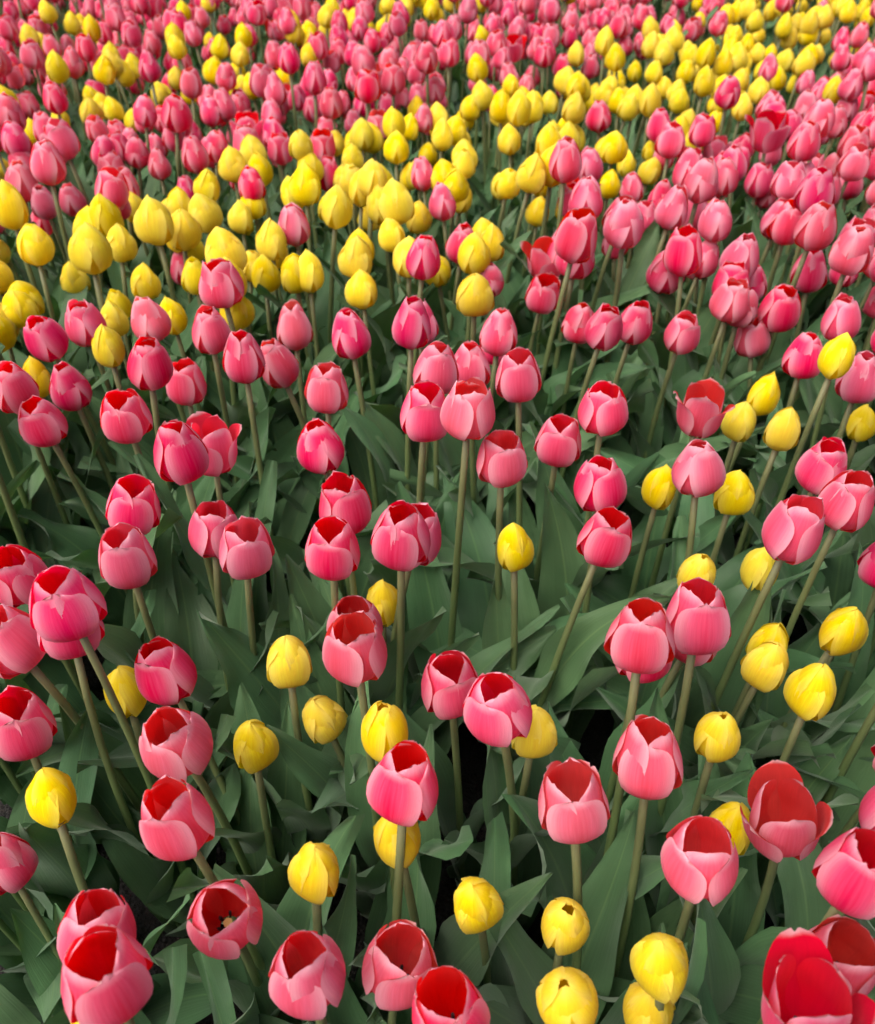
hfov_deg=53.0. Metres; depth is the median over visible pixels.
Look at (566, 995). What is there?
tulip plant
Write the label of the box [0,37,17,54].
tulip plant
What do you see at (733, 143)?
tulip plant
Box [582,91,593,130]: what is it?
tulip plant
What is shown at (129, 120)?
tulip plant
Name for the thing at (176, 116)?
tulip plant
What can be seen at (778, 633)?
tulip plant
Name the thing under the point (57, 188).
tulip plant
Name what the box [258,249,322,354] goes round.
tulip plant
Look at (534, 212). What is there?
tulip plant
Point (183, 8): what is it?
tulip plant
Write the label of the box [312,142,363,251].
tulip plant
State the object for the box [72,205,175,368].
tulip plant
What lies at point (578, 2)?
tulip plant
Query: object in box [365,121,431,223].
tulip plant
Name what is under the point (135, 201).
tulip plant
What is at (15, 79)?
tulip plant
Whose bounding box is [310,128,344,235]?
tulip plant
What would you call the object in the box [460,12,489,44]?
tulip plant
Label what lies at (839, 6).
tulip plant
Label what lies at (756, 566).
tulip plant
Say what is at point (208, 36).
tulip plant
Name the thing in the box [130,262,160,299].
tulip plant
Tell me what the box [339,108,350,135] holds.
tulip plant
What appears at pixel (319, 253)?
tulip plant
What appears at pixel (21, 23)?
tulip plant
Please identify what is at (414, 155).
tulip plant
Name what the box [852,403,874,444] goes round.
tulip plant
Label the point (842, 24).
tulip plant
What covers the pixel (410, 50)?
tulip plant
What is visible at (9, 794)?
tulip plant
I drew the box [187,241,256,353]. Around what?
tulip plant
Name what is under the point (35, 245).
tulip plant
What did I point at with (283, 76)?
tulip plant
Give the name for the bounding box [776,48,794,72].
tulip plant
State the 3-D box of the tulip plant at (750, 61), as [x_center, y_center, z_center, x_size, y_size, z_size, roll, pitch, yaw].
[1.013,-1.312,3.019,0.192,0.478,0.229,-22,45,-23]
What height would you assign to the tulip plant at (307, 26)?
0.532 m
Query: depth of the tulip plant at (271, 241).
1.62 m
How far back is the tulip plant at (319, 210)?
1.89 m
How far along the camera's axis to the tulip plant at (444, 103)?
2.66 m
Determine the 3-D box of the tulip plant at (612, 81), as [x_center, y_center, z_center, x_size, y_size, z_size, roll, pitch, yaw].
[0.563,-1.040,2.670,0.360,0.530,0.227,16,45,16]
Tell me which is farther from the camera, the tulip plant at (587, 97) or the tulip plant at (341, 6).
the tulip plant at (341, 6)
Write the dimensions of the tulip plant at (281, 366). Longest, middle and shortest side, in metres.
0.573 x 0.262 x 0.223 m
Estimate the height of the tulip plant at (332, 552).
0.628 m
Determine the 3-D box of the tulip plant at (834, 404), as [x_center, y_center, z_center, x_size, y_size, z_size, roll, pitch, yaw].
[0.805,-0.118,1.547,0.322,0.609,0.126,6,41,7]
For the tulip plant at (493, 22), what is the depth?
3.09 m
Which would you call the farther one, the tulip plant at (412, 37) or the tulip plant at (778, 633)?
the tulip plant at (412, 37)
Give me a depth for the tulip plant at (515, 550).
1.12 m
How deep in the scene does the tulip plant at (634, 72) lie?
2.77 m
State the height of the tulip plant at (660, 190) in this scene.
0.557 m
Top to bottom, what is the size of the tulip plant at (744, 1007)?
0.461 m
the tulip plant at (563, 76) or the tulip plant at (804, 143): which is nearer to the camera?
the tulip plant at (804, 143)
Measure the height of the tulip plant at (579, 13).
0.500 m
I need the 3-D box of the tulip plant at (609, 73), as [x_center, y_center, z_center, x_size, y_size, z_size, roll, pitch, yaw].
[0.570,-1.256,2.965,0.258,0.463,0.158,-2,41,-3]
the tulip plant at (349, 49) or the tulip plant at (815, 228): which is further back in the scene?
the tulip plant at (349, 49)
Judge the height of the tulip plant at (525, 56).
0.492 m
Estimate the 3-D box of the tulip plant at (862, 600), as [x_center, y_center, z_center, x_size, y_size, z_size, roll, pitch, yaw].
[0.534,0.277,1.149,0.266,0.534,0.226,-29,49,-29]
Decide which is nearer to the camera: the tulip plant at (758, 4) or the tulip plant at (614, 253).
the tulip plant at (614, 253)
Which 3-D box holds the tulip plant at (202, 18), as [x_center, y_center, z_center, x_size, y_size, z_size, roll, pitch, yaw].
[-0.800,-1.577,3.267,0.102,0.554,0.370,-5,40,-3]
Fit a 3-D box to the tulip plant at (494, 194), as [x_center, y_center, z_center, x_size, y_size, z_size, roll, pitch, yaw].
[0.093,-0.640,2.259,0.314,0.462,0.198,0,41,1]
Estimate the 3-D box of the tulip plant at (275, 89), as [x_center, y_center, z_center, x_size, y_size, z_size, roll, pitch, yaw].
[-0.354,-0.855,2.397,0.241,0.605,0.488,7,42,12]
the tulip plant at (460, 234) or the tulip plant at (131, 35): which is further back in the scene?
the tulip plant at (131, 35)
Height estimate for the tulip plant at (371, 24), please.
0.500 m
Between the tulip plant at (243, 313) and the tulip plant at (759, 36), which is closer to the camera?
the tulip plant at (243, 313)
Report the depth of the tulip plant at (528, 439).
1.57 m
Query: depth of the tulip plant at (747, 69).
2.79 m
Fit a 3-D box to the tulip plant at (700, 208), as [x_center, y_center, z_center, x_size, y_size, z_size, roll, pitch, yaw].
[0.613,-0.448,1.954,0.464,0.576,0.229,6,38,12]
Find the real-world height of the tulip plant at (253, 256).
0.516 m
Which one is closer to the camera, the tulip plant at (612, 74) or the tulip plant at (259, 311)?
the tulip plant at (259, 311)
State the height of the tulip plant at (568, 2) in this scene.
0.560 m
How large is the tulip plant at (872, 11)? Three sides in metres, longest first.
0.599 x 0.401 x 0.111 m
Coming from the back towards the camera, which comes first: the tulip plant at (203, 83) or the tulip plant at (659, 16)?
the tulip plant at (659, 16)
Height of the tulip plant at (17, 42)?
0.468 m
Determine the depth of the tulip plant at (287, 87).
2.66 m
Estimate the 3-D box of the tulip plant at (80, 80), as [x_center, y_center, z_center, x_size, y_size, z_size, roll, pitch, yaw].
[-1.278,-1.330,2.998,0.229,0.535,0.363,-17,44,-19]
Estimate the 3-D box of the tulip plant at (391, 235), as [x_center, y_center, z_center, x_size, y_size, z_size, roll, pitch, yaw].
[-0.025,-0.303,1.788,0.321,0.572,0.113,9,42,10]
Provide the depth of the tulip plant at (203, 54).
3.12 m
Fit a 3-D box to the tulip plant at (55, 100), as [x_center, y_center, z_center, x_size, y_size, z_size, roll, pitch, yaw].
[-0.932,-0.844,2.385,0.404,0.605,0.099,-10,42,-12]
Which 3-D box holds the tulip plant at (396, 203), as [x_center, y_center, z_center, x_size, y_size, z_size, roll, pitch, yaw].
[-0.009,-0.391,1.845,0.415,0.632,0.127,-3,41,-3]
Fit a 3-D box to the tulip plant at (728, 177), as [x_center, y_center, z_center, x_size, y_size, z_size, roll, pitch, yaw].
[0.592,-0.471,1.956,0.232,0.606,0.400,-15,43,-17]
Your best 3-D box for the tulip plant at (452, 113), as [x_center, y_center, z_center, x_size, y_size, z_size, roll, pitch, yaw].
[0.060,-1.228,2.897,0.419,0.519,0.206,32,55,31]
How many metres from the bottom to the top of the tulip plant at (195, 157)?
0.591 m
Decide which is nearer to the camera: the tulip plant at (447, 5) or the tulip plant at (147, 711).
the tulip plant at (147, 711)
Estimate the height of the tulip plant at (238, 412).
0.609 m
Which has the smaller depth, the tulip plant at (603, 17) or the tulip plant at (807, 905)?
the tulip plant at (807, 905)
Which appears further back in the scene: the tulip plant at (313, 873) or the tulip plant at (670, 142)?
the tulip plant at (670, 142)
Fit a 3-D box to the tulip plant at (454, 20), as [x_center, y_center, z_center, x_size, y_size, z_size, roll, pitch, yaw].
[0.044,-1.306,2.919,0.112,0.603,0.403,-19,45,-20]
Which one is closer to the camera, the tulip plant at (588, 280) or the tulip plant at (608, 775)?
the tulip plant at (608, 775)
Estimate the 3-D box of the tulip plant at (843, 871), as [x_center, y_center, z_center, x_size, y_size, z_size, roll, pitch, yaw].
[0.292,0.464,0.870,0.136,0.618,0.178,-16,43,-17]
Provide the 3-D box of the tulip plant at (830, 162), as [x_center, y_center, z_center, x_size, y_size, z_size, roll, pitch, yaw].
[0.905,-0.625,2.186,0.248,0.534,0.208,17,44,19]
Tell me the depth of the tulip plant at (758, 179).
1.97 m
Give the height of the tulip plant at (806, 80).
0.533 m
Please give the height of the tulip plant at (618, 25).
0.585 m
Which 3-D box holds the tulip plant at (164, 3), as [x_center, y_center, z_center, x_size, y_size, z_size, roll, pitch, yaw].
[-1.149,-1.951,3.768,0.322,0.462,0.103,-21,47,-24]
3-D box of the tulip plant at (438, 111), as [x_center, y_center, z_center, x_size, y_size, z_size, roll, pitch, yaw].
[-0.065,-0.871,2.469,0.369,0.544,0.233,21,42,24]
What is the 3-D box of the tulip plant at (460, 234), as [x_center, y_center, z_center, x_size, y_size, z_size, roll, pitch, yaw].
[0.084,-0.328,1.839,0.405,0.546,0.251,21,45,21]
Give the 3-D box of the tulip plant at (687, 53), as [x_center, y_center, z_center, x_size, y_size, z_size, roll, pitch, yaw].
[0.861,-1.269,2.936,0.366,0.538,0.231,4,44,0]
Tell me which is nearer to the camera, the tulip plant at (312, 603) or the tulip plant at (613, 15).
the tulip plant at (312, 603)
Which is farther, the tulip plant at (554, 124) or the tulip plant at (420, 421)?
the tulip plant at (554, 124)
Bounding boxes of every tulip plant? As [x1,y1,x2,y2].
[0,12,31,88]
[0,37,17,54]
[0,46,12,88]
[0,48,6,84]
[0,66,82,123]
[0,75,49,112]
[0,85,95,175]
[0,86,14,97]
[0,92,86,230]
[0,118,54,221]
[0,127,95,231]
[0,158,8,180]
[0,165,171,342]
[0,179,128,369]
[0,225,4,233]
[0,237,64,351]
[0,240,59,356]
[0,261,95,370]
[0,302,19,363]
[0,316,67,421]
[0,343,4,352]
[0,348,113,474]
[0,360,106,623]
[0,409,72,530]
[0,438,182,671]
[0,444,50,544]
[0,460,40,522]
[0,491,25,546]
[0,544,156,742]
[0,603,203,880]
[0,678,89,829]
[0,685,119,920]
[0,687,220,793]
[0,761,10,804]
[0,775,60,1022]
[0,832,249,1023]
[0,907,64,973]
[0,984,40,1023]
[1,119,60,269]
[1,231,17,252]
[2,290,96,467]
[3,0,18,21]
[3,49,74,158]
[3,83,31,118]
[4,90,93,163]
[4,158,58,283]
[4,565,82,692]
[6,51,42,109]
[6,62,30,118]
[6,221,35,265]
[7,280,112,479]
[7,361,299,531]
[8,151,63,265]
[9,138,106,309]
[10,96,39,211]
[10,202,31,237]
[10,767,189,1023]
[12,476,35,613]
[14,0,30,21]
[14,37,20,51]
[15,15,27,23]
[16,473,227,777]
[17,0,67,40]
[17,223,101,453]
[17,395,204,625]
[18,19,69,92]
[19,23,40,92]
[19,38,51,116]
[20,31,83,90]
[22,274,91,353]
[22,356,170,564]
[22,365,121,489]
[23,66,34,92]
[23,315,135,491]
[24,0,70,35]
[26,117,85,157]
[28,14,74,89]
[29,0,68,25]
[29,81,148,204]
[29,565,240,936]
[30,78,116,106]
[31,184,175,291]
[31,212,60,278]
[32,0,67,13]
[33,10,51,32]
[33,111,96,216]
[34,59,46,82]
[37,620,235,932]
[38,0,89,90]
[38,81,44,96]
[39,133,68,262]
[40,78,79,114]
[40,171,97,207]
[41,261,125,378]
[43,33,72,104]
[43,117,154,295]
[43,263,176,296]
[45,300,231,492]
[46,0,69,56]
[46,76,136,178]
[47,179,92,193]
[48,0,60,38]
[48,21,57,34]
[49,222,204,426]
[51,112,69,165]
[52,6,64,38]
[53,298,206,450]
[53,419,331,735]
[54,903,152,1023]
[55,3,60,23]
[57,324,162,524]
[57,388,271,587]
[57,888,186,1023]
[58,197,165,306]
[59,182,86,215]
[60,34,85,75]
[61,55,130,109]
[61,166,139,289]
[63,0,96,74]
[63,10,84,80]
[63,45,96,172]
[65,135,164,267]
[67,51,101,104]
[69,1013,312,1023]
[70,0,82,14]
[72,54,115,134]
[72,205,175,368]
[75,0,78,13]
[75,33,126,123]
[76,13,84,26]
[76,500,236,773]
[77,304,340,535]
[78,95,160,186]
[79,41,97,99]
[79,97,103,123]
[82,14,101,50]
[82,60,91,72]
[82,84,144,173]
[85,31,121,78]
[85,79,134,169]
[85,114,108,141]
[85,223,169,400]
[86,92,148,184]
[86,193,223,359]
[87,289,132,389]
[89,296,304,485]
[93,48,139,113]
[95,0,103,19]
[96,19,160,108]
[97,42,131,108]
[97,150,173,276]
[97,296,300,447]
[97,522,279,771]
[99,0,113,84]
[101,216,129,377]
[101,665,232,869]
[102,41,142,133]
[104,0,166,96]
[104,49,153,179]
[105,2,161,89]
[107,119,175,196]
[107,130,227,218]
[107,194,295,386]
[107,357,275,512]
[115,44,163,107]
[115,336,276,544]
[116,43,141,54]
[117,59,189,142]
[120,237,264,330]
[121,0,142,31]
[121,19,143,93]
[121,44,160,121]
[122,52,199,131]
[122,127,137,174]
[122,193,286,377]
[123,10,187,98]
[124,10,190,57]
[124,108,146,189]
[124,137,161,266]
[124,515,289,709]
[125,252,187,358]
[126,7,203,112]
[126,16,167,83]
[126,77,144,97]
[127,191,154,273]
[130,0,161,75]
[130,186,189,297]
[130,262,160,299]
[132,29,161,102]
[132,93,203,290]
[133,93,210,179]
[133,411,276,693]
[134,120,215,195]
[134,636,281,852]
[136,14,143,29]
[137,81,168,141]
[138,49,181,192]
[139,15,151,23]
[139,706,292,923]
[139,774,365,1023]
[142,19,152,44]
[143,126,231,207]
[144,879,280,1016]
[145,0,179,95]
[145,132,167,156]
[146,256,336,483]
[148,147,171,259]
[149,22,215,133]
[152,14,166,52]
[153,83,214,169]
[154,105,169,150]
[154,137,268,220]
[156,233,206,284]
[157,257,352,517]
[160,20,189,55]
[160,256,267,417]
[161,0,193,51]
[161,72,175,92]
[161,198,174,289]
[162,0,167,9]
[162,4,191,71]
[162,83,208,133]
[162,126,235,253]
[163,51,175,93]
[163,250,287,356]
[165,0,219,73]
[166,121,230,196]
[166,702,306,910]
[167,34,253,135]
[168,66,197,122]
[169,209,201,352]
[173,53,191,68]
[173,94,247,195]
[174,296,254,451]
[174,329,323,606]
[176,0,193,58]
[176,33,228,137]
[177,174,193,199]
[179,31,213,93]
[179,66,230,175]
[180,92,220,177]
[182,0,203,63]
[182,135,280,225]
[184,20,253,84]
[185,121,202,174]
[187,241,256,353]
[188,4,195,18]
[189,144,255,250]
[190,18,230,62]
[191,44,257,105]
[192,951,235,1023]
[193,0,232,62]
[193,168,219,237]
[194,6,230,63]
[196,0,258,72]
[196,515,359,812]
[200,40,253,107]
[200,94,233,207]
[201,46,206,61]
[201,218,296,364]
[202,0,267,81]
[203,0,265,64]
[203,55,260,130]
[204,129,227,205]
[205,62,270,135]
[205,226,305,426]
[207,37,213,56]
[210,635,358,848]
[212,841,362,1023]
[213,87,302,198]
[216,62,236,92]
[217,14,231,38]
[219,72,308,136]
[219,182,234,228]
[221,0,242,46]
[226,122,232,143]
[227,338,372,536]
[228,0,265,35]
[228,7,237,30]
[228,200,306,310]
[230,0,277,46]
[230,41,249,74]
[230,110,263,218]
[230,226,253,283]
[231,63,245,76]
[231,87,297,160]
[233,122,291,248]
[235,6,248,24]
[235,22,252,99]
[236,74,297,136]
[238,165,265,238]
[239,134,317,302]
[240,195,323,303]
[241,0,253,62]
[245,0,264,101]
[245,23,257,108]
[245,161,366,310]
[247,25,264,72]
[247,47,254,72]
[248,151,308,319]
[250,23,300,116]
[251,253,280,338]
[252,184,352,362]
[255,121,280,215]
[255,202,393,428]
[256,298,320,548]
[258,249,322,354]
[258,418,405,629]
[259,25,268,37]
[259,68,292,119]
[260,8,283,63]
[261,98,322,194]
[263,71,344,134]
[263,116,288,208]
[264,18,277,39]
[265,40,324,137]
[267,131,357,250]
[267,643,368,871]
[268,912,368,1023]
[270,19,284,42]
[270,361,460,596]
[276,0,292,12]
[278,5,296,82]
[278,42,299,130]
[278,285,314,321]
[279,98,288,115]
[280,175,380,282]
[281,129,317,243]
[281,252,344,368]
[282,249,407,452]
[283,68,337,136]
[283,83,343,136]
[285,502,555,784]
[286,90,350,133]
[288,84,308,159]
[289,594,407,715]
[290,94,320,134]
[291,10,301,80]
[291,42,319,112]
[291,307,453,548]
[292,86,343,168]
[293,0,347,66]
[293,27,339,123]
[293,30,327,84]
[293,235,434,439]
[296,579,479,709]
[297,3,339,124]
[297,151,323,316]
[298,43,410,170]
[300,77,371,158]
[300,168,366,303]
[301,20,317,36]
[302,60,326,136]
[302,470,445,702]
[303,31,313,44]
[303,95,321,129]
[308,1,347,91]
[308,16,321,65]
[309,49,339,134]
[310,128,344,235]
[311,161,385,284]
[311,165,441,287]
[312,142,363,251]
[315,131,365,232]
[315,250,390,257]
[316,200,456,318]
[316,500,559,774]
[317,115,338,131]
[317,158,406,391]
[317,184,433,304]
[318,25,330,36]
[318,196,323,220]
[320,154,366,241]
[322,610,473,918]
[325,0,339,11]
[327,177,532,363]
[329,24,383,97]
[330,36,345,89]
[331,9,347,74]
[331,130,352,235]
[333,164,390,253]
[333,299,452,581]
[336,235,520,382]
[338,227,446,391]
[339,0,343,10]
[339,0,408,93]
[339,29,361,89]
[339,99,374,159]
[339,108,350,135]
[342,0,376,61]
[342,295,486,583]
[344,31,388,98]
[344,39,380,103]
[344,108,359,132]
[345,67,385,158]
[345,269,405,470]
[346,130,442,268]
[347,8,375,59]
[347,161,413,228]
[348,14,407,104]
[348,817,552,986]
[349,117,415,202]
[353,391,487,515]
[354,67,380,161]
[354,740,438,1023]
[356,76,419,167]
[357,207,380,231]
[358,234,440,461]
[361,701,441,947]
[362,218,493,368]
[362,919,437,1023]
[363,341,459,601]
[364,27,380,55]
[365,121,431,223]
[367,109,411,176]
[367,255,522,342]
[368,21,374,28]
[369,0,381,18]
[371,62,425,157]
[373,1013,386,1023]
[375,140,510,285]
[376,17,387,31]
[376,93,396,162]
[376,168,468,312]
[377,0,389,44]
[379,0,385,15]
[379,22,393,43]
[379,47,398,161]
[380,163,435,292]
[381,0,394,21]
[381,62,445,167]
[381,340,536,526]
[382,106,405,173]
[386,380,481,683]
[388,10,466,87]
[389,44,400,58]
[389,307,621,508]
[390,36,402,51]
[390,161,422,258]
[392,0,430,86]
[394,131,429,202]
[395,87,409,109]
[395,377,628,723]
[397,222,554,365]
[398,273,536,503]
[399,55,430,140]
[399,112,417,181]
[400,19,451,145]
[400,345,547,454]
[401,0,413,44]
[401,650,524,883]
[402,41,473,139]
[402,205,522,261]
[405,0,457,46]
[405,207,621,430]
[406,429,588,716]
[407,60,425,157]
[408,0,479,34]
[408,95,436,166]
[409,0,419,42]
[409,9,422,35]
[409,81,425,145]
[411,0,439,85]
[411,14,461,97]
[411,38,495,84]
[411,41,493,193]
[411,95,479,160]
[411,156,501,261]
[412,966,490,1023]
[413,523,617,761]
[414,3,417,20]
[414,18,462,69]
[415,103,432,200]
[417,0,427,24]
[418,141,484,204]
[419,380,628,621]
[422,118,452,243]
[423,73,487,183]
[423,181,525,317]
[424,188,471,311]
[427,24,463,79]
[430,40,493,133]
[430,101,448,154]
[430,115,497,209]
[430,130,485,198]
[430,168,556,275]
[431,95,447,151]
[431,158,523,284]
[432,71,445,154]
[433,8,443,22]
[434,147,519,269]
[435,47,499,92]
[435,262,565,347]
[436,0,461,61]
[437,39,524,161]
[438,37,487,144]
[439,0,518,88]
[440,11,500,85]
[442,672,549,931]
[443,236,560,378]
[445,111,474,153]
[446,23,459,112]
[446,63,503,128]
[446,79,543,185]
[446,153,545,329]
[451,88,510,205]
[451,138,510,224]
[452,0,486,68]
[453,19,495,102]
[453,132,487,216]
[453,230,542,409]
[453,812,514,1007]
[454,155,555,280]
[455,25,488,74]
[455,704,557,916]
[458,0,522,129]
[460,0,522,73]
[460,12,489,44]
[460,15,478,60]
[460,29,506,137]
[460,33,526,94]
[466,0,536,81]
[467,52,537,165]
[467,122,524,250]
[467,464,779,665]
[468,78,494,143]
[468,89,602,239]
[468,118,509,211]
[468,252,660,404]
[468,757,708,1023]
[472,46,561,146]
[472,217,529,331]
[473,41,586,135]
[474,36,545,122]
[476,84,525,186]
[476,809,637,1023]
[477,74,518,163]
[477,506,671,773]
[478,12,484,26]
[480,222,515,429]
[482,302,687,526]
[485,91,585,178]
[486,20,529,84]
[486,346,665,578]
[488,61,500,81]
[489,0,515,64]
[489,61,519,157]
[491,73,534,131]
[491,173,515,240]
[493,195,637,381]
[493,413,699,598]
[495,272,581,417]
[498,15,505,33]
[498,34,542,89]
[499,175,658,363]
[500,597,674,909]
[504,0,550,73]
[506,142,599,334]
[507,70,586,198]
[507,123,528,160]
[507,184,595,281]
[508,15,549,72]
[509,90,542,222]
[509,151,538,235]
[514,88,531,155]
[515,455,677,741]
[516,74,590,152]
[518,53,570,95]
[519,12,551,89]
[519,85,528,130]
[521,41,527,70]
[521,118,618,173]
[521,300,652,473]
[522,290,641,487]
[523,64,544,134]
[524,65,573,132]
[525,22,560,118]
[525,146,625,323]
[525,181,604,318]
[525,196,548,282]
[526,21,549,87]
[528,91,542,156]
[528,100,632,202]
[529,22,581,120]
[530,186,547,241]
[531,90,589,154]
[533,0,575,48]
[535,90,564,134]
[535,121,602,291]
[536,2,576,20]
[536,4,580,17]
[536,966,598,1023]
[537,0,583,95]
[537,209,578,374]
[538,82,611,139]
[543,36,586,129]
[544,135,649,380]
[546,130,627,264]
[547,94,641,166]
[547,230,634,365]
[547,577,753,917]
[548,124,648,219]
[548,169,620,236]
[548,237,627,337]
[549,7,579,103]
[549,661,697,810]
[550,120,559,131]
[554,250,721,451]
[554,377,735,587]
[555,0,563,48]
[555,177,600,291]
[555,188,570,218]
[556,136,605,199]
[557,23,600,50]
[558,12,565,52]
[559,0,582,51]
[559,120,579,184]
[560,42,597,115]
[560,94,584,126]
[560,439,865,798]
[560,554,827,732]
[561,0,578,49]
[561,23,577,53]
[565,470,855,673]
[568,40,621,123]
[571,8,648,84]
[571,54,604,78]
[575,198,658,441]
[577,14,591,48]
[578,0,585,13]
[579,0,632,52]
[580,33,670,90]
[580,81,613,152]
[581,53,599,114]
[581,75,619,138]
[581,469,874,731]
[582,27,598,47]
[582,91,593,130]
[582,184,691,359]
[584,9,593,48]
[590,4,632,84]
[590,10,614,83]
[591,6,631,85]
[591,156,795,334]
[592,331,822,565]
[592,436,846,622]
[594,24,636,135]
[594,197,731,362]
[595,231,643,297]
[596,149,635,219]
[596,157,665,251]
[596,606,867,779]
[597,3,687,85]
[597,34,647,88]
[597,714,702,1019]
[600,17,632,69]
[600,94,645,179]
[600,310,765,530]
[600,942,688,1023]
[601,38,692,132]
[601,42,672,137]
[603,76,671,141]
[604,0,615,42]
[604,55,638,133]
[606,107,677,210]
[606,277,755,457]
[607,69,621,76]
[607,87,638,156]
[607,199,723,300]
[609,0,620,14]
[609,12,627,123]
[609,59,662,148]
[611,223,758,464]
[613,70,628,124]
[618,83,672,199]
[618,108,739,182]
[618,114,690,176]
[619,171,643,262]
[620,0,652,65]
[622,86,644,154]
[624,0,661,83]
[626,12,692,90]
[626,371,842,544]
[627,59,641,85]
[628,14,653,83]
[630,16,699,85]
[630,917,719,1023]
[632,0,720,45]
[632,3,638,41]
[632,78,685,157]
[632,115,645,156]
[632,146,702,254]
[633,31,643,64]
[633,87,689,153]
[633,155,738,251]
[635,60,693,130]
[635,140,654,198]
[636,0,718,64]
[636,30,675,128]
[636,52,646,59]
[637,200,690,298]
[637,644,716,704]
[638,285,824,446]
[639,82,661,163]
[642,15,692,95]
[642,89,779,183]
[643,44,697,88]
[643,132,703,199]
[643,146,765,322]
[644,68,719,124]
[645,112,738,247]
[645,688,758,916]
[646,1,691,33]
[646,5,656,60]
[647,179,671,206]
[647,232,840,433]
[648,0,665,21]
[648,198,868,333]
[648,240,738,373]
[649,815,747,965]
[651,260,790,492]
[652,200,836,408]
[653,152,673,181]
[653,494,836,763]
[654,119,685,245]
[656,754,767,1023]
[657,7,688,20]
[658,0,669,24]
[658,135,731,179]
[658,922,666,933]
[659,0,664,25]
[659,109,790,239]
[664,20,677,34]
[665,26,705,119]
[665,515,812,750]
[667,40,694,109]
[667,110,721,170]
[668,119,820,257]
[668,401,829,623]
[669,4,674,13]
[670,65,715,167]
[671,7,685,80]
[672,332,855,578]
[673,41,753,124]
[674,19,694,94]
[676,166,870,326]
[680,200,710,311]
[682,255,720,313]
[683,641,788,778]
[685,1,695,17]
[686,26,705,85]
[687,35,738,103]
[687,599,819,767]
[689,64,700,98]
[689,827,874,1023]
[690,46,752,134]
[691,0,708,39]
[691,37,715,108]
[692,665,874,926]
[693,3,734,105]
[693,11,705,82]
[694,15,701,31]
[696,406,831,613]
[698,6,710,44]
[699,47,733,113]
[700,144,773,249]
[701,292,874,494]
[701,668,874,850]
[702,0,709,42]
[702,38,737,109]
[704,25,710,41]
[707,97,722,113]
[708,10,727,68]
[711,23,733,68]
[711,74,730,134]
[712,9,763,80]
[713,27,818,107]
[714,75,747,214]
[714,150,724,161]
[716,0,814,57]
[716,34,727,51]
[717,753,833,965]
[717,914,874,1023]
[718,663,858,889]
[719,317,835,534]
[721,0,727,7]
[723,283,801,471]
[723,757,874,994]
[724,67,749,135]
[724,147,749,224]
[724,250,827,423]
[725,0,743,25]
[727,25,742,41]
[727,65,786,141]
[727,90,745,138]
[727,92,773,207]
[730,248,874,485]
[731,135,744,210]
[732,0,741,23]
[732,171,874,306]
[734,49,815,120]
[736,132,754,157]
[737,76,769,186]
[737,404,874,536]
[738,179,745,206]
[740,10,791,31]
[740,540,874,760]
[741,32,754,82]
[742,60,763,132]
[742,94,787,160]
[743,510,874,680]
[744,161,773,221]
[744,193,775,241]
[745,65,750,75]
[745,160,831,332]
[747,52,752,67]
[749,264,802,438]
[749,350,874,616]
[749,702,873,827]
[750,6,830,72]
[750,42,765,81]
[751,9,779,68]
[751,12,792,113]
[751,21,868,82]
[751,89,824,173]
[752,28,765,68]
[753,539,816,595]
[753,589,874,758]
[755,225,873,463]
[756,0,760,9]
[756,98,839,265]
[757,136,865,211]
[758,52,789,161]
[759,147,781,199]
[759,197,809,300]
[761,927,874,1023]
[763,0,776,30]
[763,43,776,59]
[763,97,785,111]
[763,142,870,307]
[764,109,802,212]
[765,153,864,215]
[774,0,793,45]
[775,8,790,52]
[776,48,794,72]
[777,43,819,106]
[777,263,790,285]
[779,28,834,104]
[779,161,828,288]
[780,4,835,108]
[780,12,804,51]
[780,104,847,162]
[782,40,874,147]
[783,148,874,249]
[786,75,797,108]
[788,69,848,160]
[790,8,818,77]
[790,268,858,342]
[791,13,819,69]
[792,94,797,108]
[793,28,831,52]
[793,43,824,108]
[794,44,798,58]
[795,0,808,45]
[795,272,862,326]
[796,0,801,12]
[798,254,874,446]
[799,331,874,455]
[800,0,850,45]
[803,203,874,340]
[804,215,874,355]
[805,152,823,167]
[807,0,853,28]
[807,468,854,631]
[810,180,874,316]
[811,75,831,100]
[811,372,853,427]
[812,374,872,474]
[814,5,838,44]
[815,0,873,75]
[817,0,827,5]
[820,45,874,183]
[820,80,874,151]
[821,68,871,189]
[822,75,861,211]
[824,0,837,74]
[825,237,844,311]
[828,20,857,67]
[828,52,864,105]
[828,841,874,938]
[829,26,849,77]
[830,43,850,71]
[830,71,843,79]
[833,20,853,31]
[835,0,856,72]
[835,39,874,140]
[835,54,853,106]
[835,98,865,186]
[837,0,873,28]
[837,124,869,158]
[838,175,867,282]
[839,103,874,222]
[840,111,866,217]
[849,109,867,127]
[849,208,864,217]
[849,439,874,479]
[850,479,874,537]
[851,507,874,619]
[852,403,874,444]
[855,118,874,281]
[856,0,869,24]
[856,440,874,473]
[857,90,874,111]
[859,6,874,26]
[862,286,874,350]
[862,316,871,344]
[863,0,874,85]
[871,400,874,412]
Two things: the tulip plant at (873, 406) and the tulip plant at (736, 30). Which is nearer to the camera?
the tulip plant at (873, 406)
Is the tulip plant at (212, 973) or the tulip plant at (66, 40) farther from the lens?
the tulip plant at (66, 40)
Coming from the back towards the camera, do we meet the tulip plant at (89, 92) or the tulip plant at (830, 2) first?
the tulip plant at (830, 2)
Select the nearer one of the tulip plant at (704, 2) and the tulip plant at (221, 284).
the tulip plant at (221, 284)
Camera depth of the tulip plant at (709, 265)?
1.66 m
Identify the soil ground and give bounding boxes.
[0,453,826,1023]
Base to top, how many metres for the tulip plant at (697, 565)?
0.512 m
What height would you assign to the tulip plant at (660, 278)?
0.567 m
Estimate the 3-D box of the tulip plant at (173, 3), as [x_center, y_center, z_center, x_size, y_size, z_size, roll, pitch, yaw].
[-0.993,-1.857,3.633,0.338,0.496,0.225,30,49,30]

